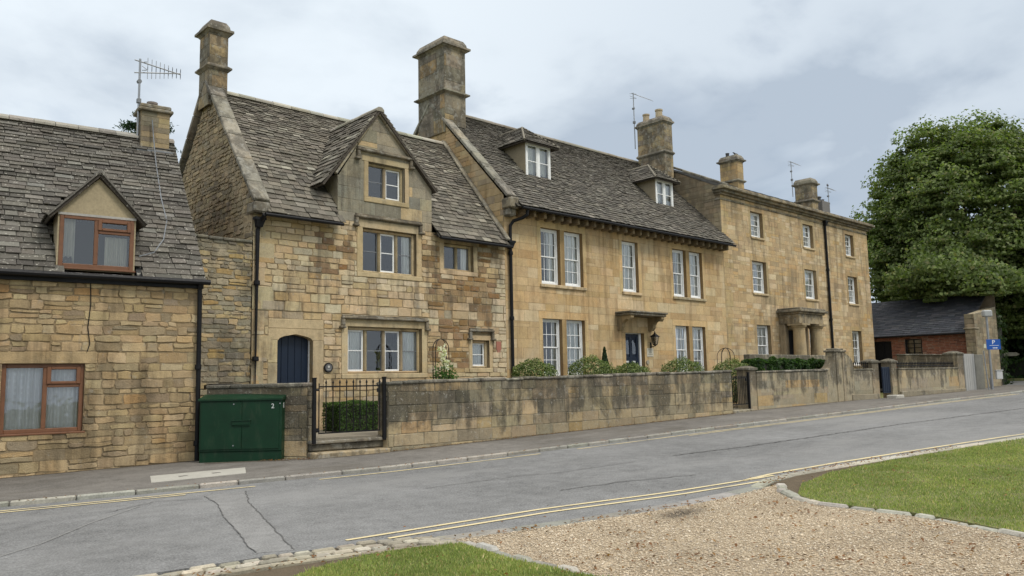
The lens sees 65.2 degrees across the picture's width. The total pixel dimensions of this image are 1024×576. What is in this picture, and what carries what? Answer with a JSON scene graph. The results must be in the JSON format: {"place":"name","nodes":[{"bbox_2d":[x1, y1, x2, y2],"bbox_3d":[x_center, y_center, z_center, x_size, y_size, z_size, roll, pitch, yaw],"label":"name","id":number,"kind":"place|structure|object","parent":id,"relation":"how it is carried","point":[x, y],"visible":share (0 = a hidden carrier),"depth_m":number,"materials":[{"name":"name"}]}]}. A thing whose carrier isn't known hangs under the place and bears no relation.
{"place":"outdoors","nodes":[
{"label":"outdoors","id":0,"kind":"place"},
{"bbox_2d":[235,556,360,575],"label":"lawn border","id":1,"kind":"object","parent":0,"point":[291,570],"visible":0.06,"depth_m":6.61,"materials":[{"name":"stone"}]},
{"bbox_2d":[294,540,618,575],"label":"lawn","id":2,"kind":"structure","parent":0,"point":[424,565],"depth_m":6.60,"materials":[{"name":"green plant"}]},
{"bbox_2d":[0,381,1023,575],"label":"road","id":3,"kind":"structure","parent":0,"point":[160,536],"depth_m":10.83,"materials":[{"name":"grey asphalt"}]},
{"bbox_2d":[204,491,292,552],"bbox_3d":[-3.228,2.722,9.486,0.565,0.055,4.491,2,-7,-24],"label":"road patch","id":4,"kind":"object","parent":3,"relation":"on","point":[249,523],"visible":0.86,"depth_m":9.00,"materials":[{"name":"grey asphalt"}]},
{"bbox_2d":[245,493,294,548],"bbox_3d":[-3.003,2.711,9.596,0.102,0.029,4.480,2,-7,-24],"label":"road crack","id":5,"kind":"object","parent":3,"relation":"on","point":[269,523],"visible":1,"depth_m":8.86,"materials":[{"name":"black asphalt"}]},
{"bbox_2d":[1,394,1010,510],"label":"yellow line","id":6,"kind":"object","parent":3,"relation":"on","point":[441,465],"visible":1,"depth_m":13.67,"materials":[{"name":"paint"}]},
{"bbox_2d":[0,394,1015,512],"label":"yellow line","id":7,"kind":"object","parent":3,"relation":"on","point":[184,494],"visible":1,"depth_m":11.40,"materials":[{"name":"paint"}]},
{"bbox_2d":[345,475,774,539],"bbox_3d":[1.036,2.581,9.666,6.399,0.126,0.173,3,-8,-32],"label":"yellow line","id":8,"kind":"object","parent":3,"relation":"on","point":[544,508],"visible":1,"depth_m":9.26,"materials":[{"name":"paint"}]},
{"bbox_2d":[388,481,758,538],"bbox_3d":[1.076,2.556,9.433,5.491,0.108,0.163,3,-8,-32],"label":"yellow line","id":9,"kind":"object","parent":3,"relation":"on","point":[564,509],"visible":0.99,"depth_m":9.15,"materials":[{"name":"paint"}]},
{"bbox_2d":[434,487,763,540],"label":"flush kerb","id":10,"kind":"structure","parent":3,"relation":"on","point":[622,513],"depth_m":8.63,"materials":[{"name":"stone"}]},
{"bbox_2d":[678,408,1020,454],"bbox_3d":[12.688,3.380,21.448,24.215,0.480,0.465,4,-8,-35],"label":"road crack","id":11,"kind":"object","parent":3,"relation":"on","point":[829,434],"visible":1,"depth_m":17.03,"materials":[{"name":"black asphalt"}]},
{"bbox_2d":[741,434,1021,480],"bbox_3d":[9.892,2.879,15.577,16.326,0.322,0.372,3,-8,-33],"label":"yellow line","id":12,"kind":"object","parent":3,"relation":"on","point":[870,457],"visible":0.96,"depth_m":12.93,"materials":[{"name":"paint"}]},
{"bbox_2d":[750,436,1023,487],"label":"lawn kerb","id":13,"kind":"structure","parent":3,"relation":"on","point":[766,484],"depth_m":12.19,"materials":[{"name":"stone"}]},
{"bbox_2d":[0,385,1023,505],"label":"pavement","id":14,"kind":"structure","parent":0,"point":[135,478],"depth_m":15.12,"materials":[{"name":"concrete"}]},
{"bbox_2d":[0,461,187,478],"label":"wall foot dirt","id":15,"kind":"structure","parent":14,"relation":"on","point":[95,469],"depth_m":14.79,"materials":[{"name":"soil"}]},
{"bbox_2d":[150,467,245,482],"bbox_3d":[-5.216,3.147,13.425,1.671,0.073,0.990,3,-8,-32],"label":"access cover","id":16,"kind":"object","parent":14,"relation":"on","point":[184,476],"visible":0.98,"depth_m":13.38,"materials":[{"name":"concrete"}]},
{"bbox_2d":[198,394,285,462],"bbox_3d":[-5.242,2.749,15.614,1.630,1.350,0.490,-1,-7,-1],"label":"utility cabinet","id":17,"kind":"object","parent":14,"relation":"on","point":[240,427],"visible":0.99,"depth_m":15.42,"materials":[{"name":"green metal"}]},
{"bbox_2d":[307,436,389,458],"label":"stone steps","id":18,"kind":"structure","parent":14,"relation":"on","point":[326,448],"depth_m":15.85,"materials":[{"name":"beige stone"}]},
{"bbox_2d":[28,394,1023,575],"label":"fallen leaves","id":19,"kind":"object","parent":14,"relation":"on","point":[788,563],"visible":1,"depth_m":7.65,"materials":[{"name":"brown plant"}]},
{"bbox_2d":[390,413,732,451],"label":"wall foot dirt","id":20,"kind":"structure","parent":14,"relation":"on","point":[544,434],"depth_m":18.98,"materials":[{"name":"soil"}]},
{"bbox_2d":[733,409,754,412],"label":"stone steps","id":21,"kind":"structure","parent":14,"relation":"on","point":[740,410],"depth_m":25.21,"materials":[{"name":"beige stone"}]},
{"bbox_2d":[734,366,757,409],"bbox_3d":[7.674,3.377,26.100,0.530,1.670,0.530,5,-9,-42],"label":"stone gatepost","id":22,"kind":"object","parent":14,"relation":"on","point":[742,370],"visible":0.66,"depth_m":25.98,"materials":[{"name":"beige stone"}]},
{"bbox_2d":[729,372,750,408],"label":"iron gate","id":23,"kind":"structure","parent":22,"relation":"attached to","point":[747,378],"depth_m":25.63,"materials":[{"name":"black metal"}]},
{"bbox_2d":[880,359,897,397],"bbox_3d":[14.770,3.627,31.269,0.490,1.736,0.490,4,-8,-37],"label":"stone gatepost","id":24,"kind":"object","parent":14,"relation":"on","point":[890,364],"visible":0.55,"depth_m":31.12,"materials":[{"name":"beige stone"}]},
{"bbox_2d":[881,367,890,392],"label":"garden gate","id":25,"kind":"structure","parent":24,"relation":"attached to","point":[886,383],"depth_m":30.84,"materials":[{"name":"blue paint"}]},
{"bbox_2d":[896,367,965,396],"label":"garden wall","id":26,"kind":"structure","parent":14,"relation":"on","point":[917,381],"depth_m":32.53,"materials":[{"name":"beige stone"}]},
{"bbox_2d":[896,362,953,367],"bbox_3d":[17.025,3.173,32.935,5.100,0.280,0.054,4,-8,-38],"label":"spiked railing","id":27,"kind":"object","parent":26,"relation":"on","point":[924,363],"visible":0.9,"depth_m":32.89,"materials":[{"name":"black metal"}]},
{"bbox_2d":[981,310,1000,389],"bbox_3d":[21.025,2.801,35.012,0.680,3.680,0.260,-2,-7,6],"label":"parking sign","id":28,"kind":"object","parent":14,"relation":"on","point":[992,343],"visible":0.99,"depth_m":35.00,"materials":[{"name":"metal"}]},
{"bbox_2d":[989,370,1002,387],"bbox_3d":[21.286,4.127,35.111,0.554,1.062,0.268,-4,-7,25],"label":"meter box","id":29,"kind":"object","parent":14,"relation":"on","point":[999,374],"visible":0.86,"depth_m":35.04,"materials":[{"name":"white plastic"}]},
{"bbox_2d":[0,0,1023,370],"label":"sky","id":30,"kind":"structure","parent":0,"point":[823,87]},
{"bbox_2d":[311,405,737,448],"bbox_3d":[7.156,4.373,26.526,33.900,0.750,4.200,5,-9,-42],"label":"front garden","id":31,"kind":"object","parent":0,"point":[347,435],"visible":0.07,"depth_m":16.59,"materials":[{"name":"green plant"}]},
{"bbox_2d":[155,230,251,397],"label":"rubble wall","id":32,"kind":"structure","parent":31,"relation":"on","point":[226,320],"depth_m":17.49,"materials":[{"name":"stone"}]},
{"bbox_2d":[206,382,311,458],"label":"garden wall","id":33,"kind":"structure","parent":31,"relation":"on","point":[298,418],"depth_m":15.70,"materials":[{"name":"stone"}]},
{"bbox_2d":[322,400,377,431],"bbox_3d":[-3.654,2.914,18.339,1.220,0.731,0.828,5,-9,-42],"label":"box hedge","id":34,"kind":"object","parent":31,"relation":"on","point":[349,416],"visible":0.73,"depth_m":18.05,"materials":[{"name":"green plant"}]},
{"bbox_2d":[432,339,450,378],"bbox_3d":[-1.758,2.324,19.878,0.517,2.140,0.516,5,-9,-42],"label":"wire hoop","id":35,"kind":"object","parent":31,"relation":"on","point":[435,377],"visible":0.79,"depth_m":19.81,"materials":[{"name":"black metal"}]},
{"bbox_2d":[430,344,458,378],"bbox_3d":[-1.653,2.406,19.823,0.850,2.062,0.610,5,-9,-42],"label":"climbing rose","id":36,"kind":"object","parent":31,"relation":"on","point":[443,373],"visible":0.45,"depth_m":19.77,"materials":[{"name":"white plant"}]},
{"bbox_2d":[511,357,559,377],"bbox_3d":[0.601,2.498,21.215,1.261,1.318,1.377,5,-9,-42],"label":"euonymus bush","id":37,"kind":"object","parent":31,"relation":"on","point":[517,369],"visible":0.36,"depth_m":21.01,"materials":[{"name":"green plant"}]},
{"bbox_2d":[376,370,732,450],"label":"garden wall","id":38,"kind":"structure","parent":31,"relation":"on","point":[429,413],"depth_m":19.19,"materials":[{"name":"stone"}]},
{"bbox_2d":[312,377,386,443],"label":"iron gate","id":39,"kind":"structure","parent":38,"relation":"attached to","point":[315,430],"depth_m":15.96,"materials":[{"name":"black metal"}]},
{"bbox_2d":[567,354,616,374],"bbox_3d":[2.276,2.624,22.755,1.616,1.496,1.384,5,-9,-42],"label":"euonymus bush","id":40,"kind":"object","parent":31,"relation":"on","point":[585,364],"visible":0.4,"depth_m":22.57,"materials":[{"name":"green plant"}]},
{"bbox_2d":[600,346,608,372],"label":"cone topiary","id":41,"kind":"object","parent":31,"relation":"on","point":[604,357],"visible":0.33,"depth_m":23.64,"materials":[{"name":"green plant"}]},
{"bbox_2d":[612,361,650,373],"bbox_3d":[3.580,2.825,23.955,1.258,1.281,1.376,5,-9,-42],"label":"euonymus bush","id":42,"kind":"object","parent":31,"relation":"on","point":[625,367],"visible":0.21,"depth_m":23.77,"materials":[{"name":"green plant"}]},
{"bbox_2d":[660,356,706,371],"bbox_3d":[5.512,2.927,25.726,1.825,1.494,1.353,5,-9,-42],"label":"euonymus bush","id":43,"kind":"object","parent":31,"relation":"on","point":[681,364],"visible":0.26,"depth_m":25.51,"materials":[{"name":"green plant"}]},
{"bbox_2d":[712,357,748,402],"bbox_3d":[7.617,3.170,27.527,1.893,1.582,1.383,5,-9,-42],"label":"euonymus bush","id":44,"kind":"object","parent":31,"relation":"on","point":[738,363],"visible":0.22,"depth_m":27.25,"materials":[{"name":"green plant"}]},
{"bbox_2d":[739,356,824,370],"bbox_3d":[9.988,3.079,29.206,4.995,1.164,1.109,5,-9,-42],"label":"ivy hedge","id":45,"kind":"object","parent":31,"relation":"on","point":[771,363],"visible":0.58,"depth_m":28.44,"materials":[{"name":"green plant"}]},
{"bbox_2d":[744,354,824,359],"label":"wall","id":46,"kind":"structure","parent":31,"relation":"on","point":[767,356],"depth_m":30.14,"materials":[{"name":"beige stone"}]},
{"bbox_2d":[756,369,828,409],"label":"garden wall","id":47,"kind":"structure","parent":31,"relation":"on","point":[781,388],"depth_m":27.35,"materials":[{"name":"beige stone"}]},
{"bbox_2d":[852,368,879,399],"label":"garden wall","id":48,"kind":"structure","parent":31,"relation":"on","point":[863,384],"depth_m":30.31,"materials":[{"name":"beige stone"}]},
{"bbox_2d":[860,359,880,397],"bbox_3d":[13.848,3.604,30.822,0.490,1.756,0.490,3,-8,-31],"label":"stone gatepost","id":49,"kind":"object","parent":31,"relation":"on","point":[873,364],"visible":0.54,"depth_m":30.68,"materials":[{"name":"beige stone"}]},
{"bbox_2d":[457,486,1023,575],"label":"gravel drive","id":50,"kind":"structure","parent":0,"point":[1006,568],"depth_m":6.94,"materials":[{"name":"beige gravel"}]},
{"bbox_2d":[457,485,1023,575],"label":"gravel pebbles","id":51,"kind":"object","parent":50,"relation":"on","point":[655,550],"visible":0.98,"depth_m":7.14,"materials":[{"name":"beige gravel"}]},
{"bbox_2d":[770,448,959,515],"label":"lawn verge","id":52,"kind":"structure","parent":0,"point":[794,483],"depth_m":10.89,"materials":[{"name":"soil"}]},
{"bbox_2d":[798,439,1023,531],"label":"lawn","id":53,"kind":"structure","parent":0,"point":[945,518],"depth_m":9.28,"materials":[{"name":"green plant"}]},
{"bbox_2d":[938,438,1023,456],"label":"lawn grass","id":54,"kind":"structure","parent":53,"relation":"on","point":[1007,441],"depth_m":13.24,"materials":[{"name":"green plant"}]},
{"bbox_2d":[1008,378,1023,380],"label":"verge","id":55,"kind":"structure","parent":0,"point":[1018,379],"depth_m":45.88,"materials":[{"name":"green plant"}]},
{"bbox_2d":[849,108,1023,339],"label":"sycamore tree","id":56,"kind":"object","parent":55,"relation":"on","point":[917,248],"visible":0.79,"depth_m":44.16,"materials":[{"name":"green plant"}]},
{"bbox_2d":[1002,324,1023,359],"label":"dark tree","id":57,"kind":"object","parent":55,"relation":"on","point":[1020,348],"visible":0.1,"depth_m":50.71,"materials":[{"name":"green plant"}]},
{"bbox_2d":[1006,355,1023,378],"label":"verge hedge","id":58,"kind":"object","parent":55,"relation":"on","point":[1015,367],"visible":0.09,"depth_m":48.51,"materials":[{"name":"green plant"}]},
{"bbox_3d":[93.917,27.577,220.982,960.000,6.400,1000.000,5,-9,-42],"label":"ground","id":59,"kind":"structure","parent":0,"visible":0},
{"bbox_2d":[0,101,210,477],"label":"stone cottage","id":60,"kind":"structure","parent":59,"relation":"on","point":[100,339],"depth_m":15.40,"materials":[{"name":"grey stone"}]},
{"bbox_2d":[0,364,84,436],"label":"window","id":61,"kind":"structure","parent":60,"relation":"in","point":[36,399],"depth_m":14.57,"materials":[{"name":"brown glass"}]},
{"bbox_2d":[50,214,136,275],"bbox_3d":[-8.223,-0.688,15.803,2.065,1.800,1.496,5,-9,-42],"label":"dormer window","id":62,"kind":"structure","parent":60,"relation":"in","point":[96,246],"depth_m":15.51,"materials":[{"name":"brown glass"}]},
{"bbox_2d":[134,59,180,256],"bbox_3d":[-7.991,-3.013,17.570,0.976,5.185,3.065,1,-7,-18],"label":"tv aerial","id":63,"kind":"object","parent":60,"relation":"attached to","point":[139,82],"visible":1,"depth_m":18.72,"materials":[{"name":"metal"}]},
{"bbox_2d":[112,112,181,152],"bbox_3d":[-12.444,-0.754,26.772,3.991,10.770,4.475,0,-7,-12],"label":"cedar tree","id":64,"kind":"object","parent":59,"relation":"on","point":[128,126],"visible":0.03,"depth_m":27.02,"materials":[{"name":"green plant"}]},
{"bbox_2d":[179,19,512,429],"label":"stone house","id":65,"kind":"structure","parent":59,"relation":"on","point":[334,219],"depth_m":20.39,"materials":[{"name":"beige stone"}]},
{"bbox_2d":[277,335,307,387],"bbox_3d":[-5.137,2.267,18.546,0.844,2.340,0.050,5,-9,-42],"label":"door","id":66,"kind":"structure","parent":65,"relation":"in","point":[292,350],"depth_m":18.62,"materials":[{"name":"blue paint"}]},
{"bbox_2d":[324,363,332,371],"bbox_3d":[-4.356,1.889,18.984,0.230,0.230,0.045,5,-9,-42],"label":"door plaque","id":67,"kind":"object","parent":65,"relation":"attached to","point":[328,367],"depth_m":18.96,"materials":[{"name":"black metal"}]},
{"bbox_2d":[354,146,414,234],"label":"window","id":68,"kind":"structure","parent":65,"relation":"in","point":[406,167],"depth_m":20.77,"materials":[{"name":"stone"}]},
{"bbox_2d":[339,314,430,378],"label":"window","id":69,"kind":"structure","parent":65,"relation":"in","point":[365,349],"depth_m":20.38,"materials":[{"name":"stone"}]},
{"bbox_2d":[352,213,424,281],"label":"window","id":70,"kind":"structure","parent":65,"relation":"in","point":[371,248],"depth_m":20.85,"materials":[{"name":"stone"}]},
{"bbox_2d":[389,237,478,276],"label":"window","id":71,"kind":"structure","parent":65,"relation":"in","point":[465,251],"depth_m":22.40,"materials":[{"name":"stone"}]},
{"bbox_2d":[467,328,496,372],"bbox_3d":[-0.908,1.744,22.338,1.000,1.225,0.357,5,-9,-42],"label":"window","id":72,"kind":"structure","parent":65,"relation":"in","point":[477,349],"depth_m":22.42,"materials":[{"name":"stone"}]},
{"bbox_2d":[0,390,1023,506],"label":"kerb","id":73,"kind":"structure","parent":59,"relation":"on","point":[185,487],"depth_m":13.74,"materials":[{"name":"stone"}]},
{"bbox_2d":[462,541,593,574],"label":"grass edging","id":74,"kind":"object","parent":59,"relation":"on","point":[490,547],"depth_m":6.79,"materials":[{"name":"stone"}]},
{"bbox_2d":[391,36,735,377],"bbox_3d":[1.675,-1.395,29.711,11.774,12.960,8.060,5,-9,-42],"label":"sash window house","id":75,"kind":"structure","parent":59,"relation":"on","point":[582,276],"depth_m":26.46,"materials":[{"name":"stone"}]},
{"bbox_2d":[540,228,557,284],"bbox_3d":[1.074,-0.948,24.701,0.840,1.740,0.165,5,-9,-42],"label":"window","id":76,"kind":"structure","parent":75,"relation":"in","point":[551,269],"depth_m":24.86,"materials":[{"name":"white paint"}]},
{"bbox_2d":[543,319,559,375],"bbox_3d":[1.129,1.818,24.381,0.840,1.730,0.166,5,-9,-42],"label":"window","id":77,"kind":"structure","parent":75,"relation":"in","point":[555,341],"depth_m":24.58,"materials":[{"name":"white paint"}]},
{"bbox_2d":[541,232,580,286],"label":"window","id":78,"kind":"structure","parent":75,"relation":"in","point":[571,248],"depth_m":25.57,"materials":[{"name":"white paint"}]},
{"bbox_2d":[575,240,635,291],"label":"window","id":79,"kind":"structure","parent":75,"relation":"in","point":[629,273],"depth_m":27.46,"materials":[{"name":"white paint"}]},
{"bbox_2d":[625,334,638,371],"bbox_3d":[4.011,2.821,26.969,0.840,2.540,0.095,5,-9,-42],"label":"door","id":80,"kind":"structure","parent":75,"relation":"in","point":[632,352],"depth_m":27.10,"materials":[{"name":"blue paint"}]},
{"bbox_2d":[631,93,651,148],"bbox_3d":[5.605,-7.085,34.336,0.328,2.573,1.558,-7,-9,41],"label":"tv aerial","id":81,"kind":"object","parent":75,"relation":"attached to","point":[633,108],"visible":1,"depth_m":33.87,"materials":[{"name":"metal"}]},
{"bbox_2d":[647,348,653,356],"bbox_3d":[4.738,2.211,27.435,0.360,0.290,0.022,5,-9,-42],"label":"name plate","id":82,"kind":"object","parent":75,"relation":"attached to","point":[650,352],"visible":1,"depth_m":27.42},
{"bbox_2d":[650,331,659,347],"bbox_3d":[4.869,1.767,27.409,0.260,0.580,0.336,5,-9,-42],"label":"wall lantern","id":83,"kind":"object","parent":75,"relation":"attached to","point":[654,336],"depth_m":27.38,"materials":[{"name":"black metal"}]},
{"bbox_2d":[631,248,684,296],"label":"window","id":84,"kind":"structure","parent":75,"relation":"in","point":[679,275],"depth_m":29.39,"materials":[{"name":"white paint"}]},
{"bbox_2d":[675,326,687,371],"bbox_3d":[6.037,2.244,28.891,0.820,1.730,0.165,5,-9,-42],"label":"window","id":85,"kind":"structure","parent":75,"relation":"in","point":[680,349],"depth_m":29.08,"materials":[{"name":"white paint"}]},
{"bbox_2d":[689,252,700,298],"bbox_3d":[6.749,-0.457,29.912,0.820,1.740,0.157,5,-9,-42],"label":"window","id":86,"kind":"structure","parent":75,"relation":"in","point":[693,257],"depth_m":30.07,"materials":[{"name":"white paint"}]},
{"bbox_2d":[692,327,703,370],"bbox_3d":[6.804,2.309,29.591,0.820,1.730,0.157,5,-9,-42],"label":"window","id":87,"kind":"structure","parent":75,"relation":"in","point":[697,341],"depth_m":29.78,"materials":[{"name":"white paint"}]},
{"bbox_2d":[631,153,874,403],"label":"three storey house","id":88,"kind":"structure","parent":59,"relation":"on","point":[796,278],"depth_m":34.25,"materials":[{"name":"stone"}]},
{"bbox_2d":[750,213,764,240],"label":"window","id":89,"kind":"structure","parent":88,"relation":"in","point":[755,230],"depth_m":33.43,"materials":[{"name":"white paint"}]},
{"bbox_2d":[752,262,768,295],"bbox_3d":[10.103,-0.377,32.948,1.200,1.410,0.346,5,-9,-42],"label":"window","id":90,"kind":"structure","parent":88,"relation":"in","point":[758,271],"depth_m":33.21,"materials":[{"name":"white paint"}]},
{"bbox_2d":[757,325,768,353],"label":"window","id":91,"kind":"structure","parent":88,"relation":"in","point":[762,337],"depth_m":32.99,"materials":[{"name":"white paint"}]},
{"bbox_2d":[756,223,815,250],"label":"window","id":92,"kind":"structure","parent":88,"relation":"in","point":[806,234],"depth_m":36.44,"materials":[{"name":"white paint"}]},
{"bbox_2d":[760,270,819,301],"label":"window","id":93,"kind":"structure","parent":88,"relation":"in","point":[809,283],"depth_m":36.18,"materials":[{"name":"white paint"}]},
{"bbox_2d":[788,330,793,354],"bbox_3d":[11.834,3.249,34.128,1.160,2.910,0.090,5,-9,-42],"label":"door","id":94,"kind":"structure","parent":88,"relation":"in","point":[791,347],"depth_m":34.40,"materials":[{"name":"black wood"}]},
{"bbox_2d":[807,235,855,258],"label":"window","id":95,"kind":"structure","parent":88,"relation":"in","point":[848,250],"depth_m":39.24,"materials":[{"name":"white paint"}]},
{"bbox_2d":[810,275,859,305],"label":"window","id":96,"kind":"structure","parent":88,"relation":"in","point":[850,280],"depth_m":39.04,"materials":[{"name":"white paint"}]},
{"bbox_2d":[852,331,859,365],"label":"window","id":97,"kind":"structure","parent":88,"relation":"in","point":[855,333],"depth_m":38.79,"materials":[{"name":"white paint"}]},
{"bbox_2d":[821,348,854,402],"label":"swept pier","id":98,"kind":"structure","parent":59,"relation":"on","point":[838,363],"depth_m":29.52,"materials":[{"name":"beige stone"}]},
{"bbox_2d":[776,483,1023,537],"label":"lawn edging","id":99,"kind":"object","parent":59,"relation":"on","point":[783,489],"visible":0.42,"depth_m":8.32,"materials":[{"name":"stone"}]},
{"bbox_2d":[896,354,944,367],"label":"courtyard wall","id":100,"kind":"structure","parent":59,"relation":"on","point":[919,358],"depth_m":37.21,"materials":[{"name":"beige stone"}]},
{"bbox_2d":[871,295,1001,391],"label":"brick outbuilding","id":101,"kind":"structure","parent":59,"relation":"on","point":[951,323],"depth_m":39.30,"materials":[{"name":"tile"}]},
{"bbox_2d":[874,341,891,391],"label":"door","id":102,"kind":"structure","parent":101,"relation":"in","point":[883,350],"depth_m":40.24,"materials":[{"name":"black metal"}]},
{"bbox_2d":[905,339,922,353],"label":"window","id":103,"kind":"structure","parent":101,"relation":"in","point":[914,343],"depth_m":39.13,"materials":[{"name":"black metal"}]},
{"bbox_2d":[942,351,964,387],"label":"stone pier","id":104,"kind":"structure","parent":59,"relation":"on","point":[955,358],"depth_m":34.62,"materials":[{"name":"beige stone"}]},
{"bbox_2d":[963,354,976,390],"bbox_3d":[20.061,3.721,35.058,1.000,1.660,0.058,4,-8,-37],"label":"board door","id":105,"kind":"structure","parent":104,"relation":"attached to","point":[969,371],"depth_m":35.00,"materials":[{"name":"grey wood"}]},
{"bbox_2d":[913,309,1014,384],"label":"lane hedge","id":106,"kind":"object","parent":59,"relation":"on","point":[1004,363],"visible":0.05,"depth_m":41.48,"materials":[{"name":"green plant"}]},
{"bbox_2d":[974,354,985,389],"bbox_3d":[20.773,3.847,35.657,0.830,1.760,0.180,4,-8,-37],"label":"wooden fence","id":107,"kind":"object","parent":59,"relation":"on","point":[979,371],"visible":0.48,"depth_m":35.58,"materials":[{"name":"grey wood"}]},
{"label":"sett bed","id":108,"kind":"structure","parent":0,"visible":0},
{"bbox_2d":[137,536,464,575],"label":"sett strip","id":109,"kind":"object","parent":108,"relation":"on","point":[364,546],"visible":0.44,"depth_m":7.29,"materials":[{"name":"stone"}]},
{"bbox_2d":[201,542,460,575],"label":"sett kerb","id":110,"kind":"structure","parent":108,"relation":"on","point":[240,571],"depth_m":6.88,"materials":[{"name":"stone"}]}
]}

